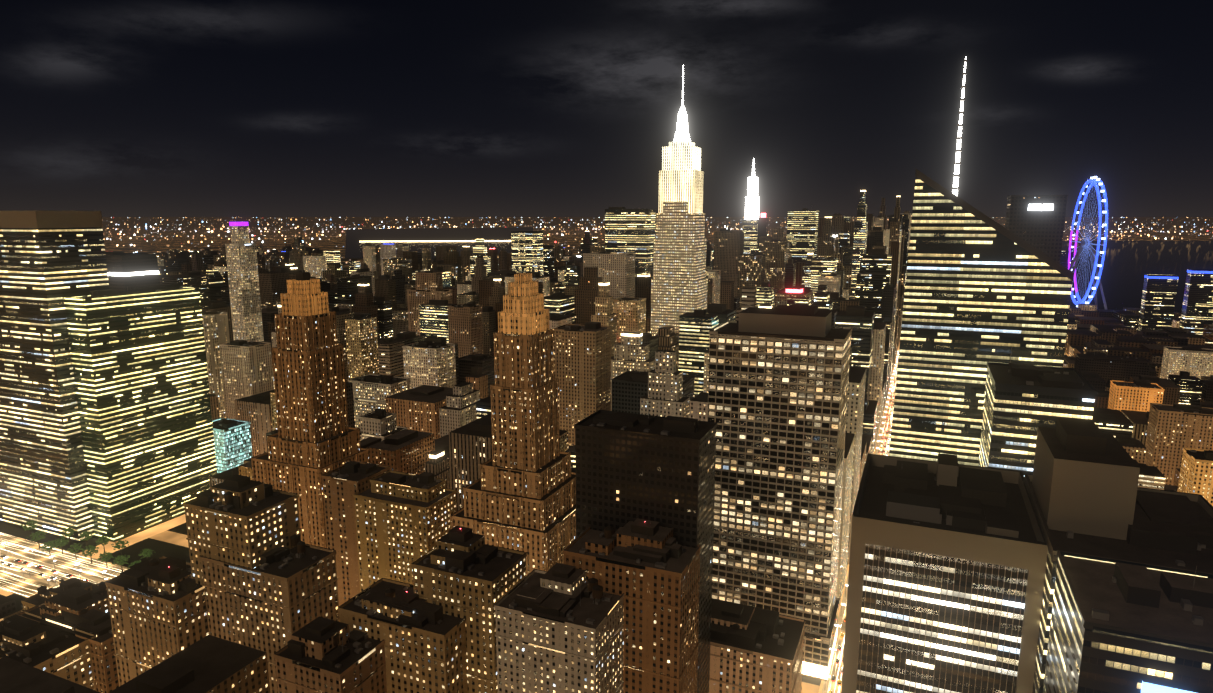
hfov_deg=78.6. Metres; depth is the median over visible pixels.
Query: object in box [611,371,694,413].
block
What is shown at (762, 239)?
building
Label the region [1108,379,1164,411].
orange block
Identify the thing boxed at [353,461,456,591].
brown block
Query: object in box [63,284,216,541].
green tower glass
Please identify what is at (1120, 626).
office building
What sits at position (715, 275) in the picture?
tower
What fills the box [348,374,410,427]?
building
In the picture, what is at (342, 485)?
brown block
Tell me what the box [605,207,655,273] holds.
tower
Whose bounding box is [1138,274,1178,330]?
river tower
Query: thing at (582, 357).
cream tower
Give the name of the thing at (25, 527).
plaza tree
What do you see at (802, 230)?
tower
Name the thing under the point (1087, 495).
tower
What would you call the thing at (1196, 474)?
block
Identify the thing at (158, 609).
apartment building
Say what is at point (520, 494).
skyscraper
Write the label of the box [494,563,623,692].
apartment building
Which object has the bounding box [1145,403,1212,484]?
building
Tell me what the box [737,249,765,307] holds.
tower
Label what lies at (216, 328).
pale tower
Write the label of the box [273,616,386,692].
apartment building
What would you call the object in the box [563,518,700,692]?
high-rise building
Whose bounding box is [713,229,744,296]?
tower
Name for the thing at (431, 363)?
building
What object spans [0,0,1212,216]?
sky
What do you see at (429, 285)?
tower
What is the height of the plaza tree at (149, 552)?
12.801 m
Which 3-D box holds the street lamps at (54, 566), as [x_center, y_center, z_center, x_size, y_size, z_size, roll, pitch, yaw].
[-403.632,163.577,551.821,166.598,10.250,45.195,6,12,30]
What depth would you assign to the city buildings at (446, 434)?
940.66 m
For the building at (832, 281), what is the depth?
1097.84 m
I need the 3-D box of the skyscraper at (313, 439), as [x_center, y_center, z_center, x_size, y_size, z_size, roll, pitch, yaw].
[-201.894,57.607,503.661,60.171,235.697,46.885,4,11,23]
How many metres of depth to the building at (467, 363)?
917.07 m
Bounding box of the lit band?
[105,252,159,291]
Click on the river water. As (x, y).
(1128, 266)
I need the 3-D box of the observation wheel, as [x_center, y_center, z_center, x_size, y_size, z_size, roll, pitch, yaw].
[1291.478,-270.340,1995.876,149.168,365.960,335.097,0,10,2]
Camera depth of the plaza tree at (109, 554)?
557.09 m
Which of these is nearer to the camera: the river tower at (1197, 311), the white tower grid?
the white tower grid
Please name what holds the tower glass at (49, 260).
on the ground
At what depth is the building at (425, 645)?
328.25 m
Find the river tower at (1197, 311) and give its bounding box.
[1179,269,1212,336]
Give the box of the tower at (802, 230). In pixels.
[787,208,818,276]
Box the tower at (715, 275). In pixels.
[706,270,720,303]
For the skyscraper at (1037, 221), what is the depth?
696.23 m
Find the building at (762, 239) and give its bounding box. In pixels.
[759,236,771,252]
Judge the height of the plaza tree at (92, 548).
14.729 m
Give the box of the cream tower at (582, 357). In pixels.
[554,321,611,445]
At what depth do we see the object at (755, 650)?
381.50 m
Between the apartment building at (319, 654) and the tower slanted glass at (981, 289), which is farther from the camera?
the tower slanted glass at (981, 289)
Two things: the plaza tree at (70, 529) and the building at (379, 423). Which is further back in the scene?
the building at (379, 423)
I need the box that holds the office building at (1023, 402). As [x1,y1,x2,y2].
[978,348,1096,475]
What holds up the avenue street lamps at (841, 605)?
on the ground
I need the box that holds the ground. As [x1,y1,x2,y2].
[0,217,1212,692]
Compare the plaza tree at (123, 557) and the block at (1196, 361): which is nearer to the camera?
the plaza tree at (123, 557)
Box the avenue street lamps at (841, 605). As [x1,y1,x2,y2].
[1,351,898,681]
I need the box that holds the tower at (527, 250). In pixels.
[511,231,543,276]
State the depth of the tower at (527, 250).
1791.75 m
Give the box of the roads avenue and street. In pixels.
[0,344,899,692]
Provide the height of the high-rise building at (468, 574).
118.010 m
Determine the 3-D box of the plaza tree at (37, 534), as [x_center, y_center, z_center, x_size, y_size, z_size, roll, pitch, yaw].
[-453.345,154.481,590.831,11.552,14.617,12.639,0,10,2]
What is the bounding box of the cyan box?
[212,418,252,473]
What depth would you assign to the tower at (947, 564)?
251.77 m
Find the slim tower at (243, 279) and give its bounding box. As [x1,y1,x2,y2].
[225,222,263,341]
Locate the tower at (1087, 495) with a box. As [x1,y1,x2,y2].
[1024,418,1212,692]
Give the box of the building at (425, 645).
[338,578,467,692]
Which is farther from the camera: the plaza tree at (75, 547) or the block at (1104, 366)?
the block at (1104, 366)
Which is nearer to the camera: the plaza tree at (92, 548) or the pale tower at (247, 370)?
the plaza tree at (92, 548)
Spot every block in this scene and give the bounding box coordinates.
[321,461,389,605]
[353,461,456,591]
[574,400,716,692]
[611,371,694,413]
[1074,352,1150,382]
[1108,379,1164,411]
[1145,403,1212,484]
[1160,346,1212,378]
[1177,448,1212,505]
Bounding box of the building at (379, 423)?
[359,405,406,440]
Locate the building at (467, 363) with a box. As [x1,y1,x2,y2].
[458,347,494,396]
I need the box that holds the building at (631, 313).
[613,297,645,342]
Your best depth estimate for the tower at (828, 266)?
1243.23 m
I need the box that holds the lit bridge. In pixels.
[359,240,510,241]
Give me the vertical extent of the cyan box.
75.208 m
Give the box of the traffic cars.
[0,376,895,692]
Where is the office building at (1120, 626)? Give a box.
[1043,550,1212,692]
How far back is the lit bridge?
7661.92 m
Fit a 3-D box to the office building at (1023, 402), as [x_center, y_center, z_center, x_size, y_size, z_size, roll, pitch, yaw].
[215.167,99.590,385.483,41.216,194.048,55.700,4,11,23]
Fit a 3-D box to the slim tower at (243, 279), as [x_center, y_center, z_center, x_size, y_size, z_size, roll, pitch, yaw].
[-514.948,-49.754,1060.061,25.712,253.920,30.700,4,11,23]
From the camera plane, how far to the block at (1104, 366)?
1048.86 m
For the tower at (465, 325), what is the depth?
1002.02 m
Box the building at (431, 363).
[402,340,455,388]
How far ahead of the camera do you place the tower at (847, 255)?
1793.71 m
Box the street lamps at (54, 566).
[22,526,106,587]
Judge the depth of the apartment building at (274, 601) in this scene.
349.41 m
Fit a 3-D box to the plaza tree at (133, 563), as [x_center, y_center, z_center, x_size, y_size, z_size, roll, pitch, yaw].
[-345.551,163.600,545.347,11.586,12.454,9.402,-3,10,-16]
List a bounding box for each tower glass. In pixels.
[0,211,109,542]
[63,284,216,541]
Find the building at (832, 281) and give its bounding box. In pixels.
[818,273,840,296]
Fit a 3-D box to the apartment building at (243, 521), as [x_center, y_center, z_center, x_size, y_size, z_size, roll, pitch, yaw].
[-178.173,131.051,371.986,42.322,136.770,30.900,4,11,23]
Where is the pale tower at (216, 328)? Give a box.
[202,311,229,417]
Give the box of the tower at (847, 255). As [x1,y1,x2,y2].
[843,248,852,264]
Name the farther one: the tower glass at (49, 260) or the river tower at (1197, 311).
the river tower at (1197, 311)
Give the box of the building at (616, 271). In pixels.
[583,252,635,298]
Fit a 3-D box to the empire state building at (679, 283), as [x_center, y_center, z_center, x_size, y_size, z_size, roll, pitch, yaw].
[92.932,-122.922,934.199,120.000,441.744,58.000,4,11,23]
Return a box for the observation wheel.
[1068,176,1107,308]
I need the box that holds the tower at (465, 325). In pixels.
[447,301,483,357]
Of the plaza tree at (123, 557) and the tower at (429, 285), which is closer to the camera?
the plaza tree at (123, 557)
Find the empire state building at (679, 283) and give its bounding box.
[647,65,707,335]
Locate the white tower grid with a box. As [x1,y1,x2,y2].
[707,305,851,680]
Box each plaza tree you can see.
[20,520,38,537]
[26,531,46,548]
[40,540,57,556]
[53,537,69,553]
[60,527,75,543]
[65,543,82,559]
[80,531,94,545]
[82,545,98,563]
[96,536,110,551]
[97,552,113,567]
[111,540,128,554]
[111,554,129,571]
[126,560,140,568]
[138,549,154,557]
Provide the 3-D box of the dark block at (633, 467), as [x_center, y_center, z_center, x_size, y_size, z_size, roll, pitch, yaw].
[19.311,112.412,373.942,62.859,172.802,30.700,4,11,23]
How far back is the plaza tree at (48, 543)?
574.53 m
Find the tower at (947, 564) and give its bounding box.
[841,453,1047,692]
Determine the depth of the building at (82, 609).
388.60 m
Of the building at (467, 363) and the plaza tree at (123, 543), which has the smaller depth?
the plaza tree at (123, 543)
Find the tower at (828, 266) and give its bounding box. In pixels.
[810,252,836,301]
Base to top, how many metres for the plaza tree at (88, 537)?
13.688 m
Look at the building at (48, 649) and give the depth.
370.22 m
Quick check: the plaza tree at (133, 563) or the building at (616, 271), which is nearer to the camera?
the plaza tree at (133, 563)
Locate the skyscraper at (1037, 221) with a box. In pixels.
[1005,195,1067,263]
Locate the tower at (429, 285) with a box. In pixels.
[407,271,452,334]
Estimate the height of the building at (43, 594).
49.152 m
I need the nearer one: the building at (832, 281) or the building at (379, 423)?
the building at (379, 423)
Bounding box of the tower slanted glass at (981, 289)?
[889,57,1073,465]
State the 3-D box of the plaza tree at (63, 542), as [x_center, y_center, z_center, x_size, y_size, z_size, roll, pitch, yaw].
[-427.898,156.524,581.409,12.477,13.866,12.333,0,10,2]
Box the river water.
[345,227,1212,312]
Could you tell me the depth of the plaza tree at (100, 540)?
583.62 m
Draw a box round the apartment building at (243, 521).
[183,474,300,584]
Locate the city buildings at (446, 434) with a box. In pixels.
[0,190,1212,692]
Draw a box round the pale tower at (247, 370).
[219,336,273,418]

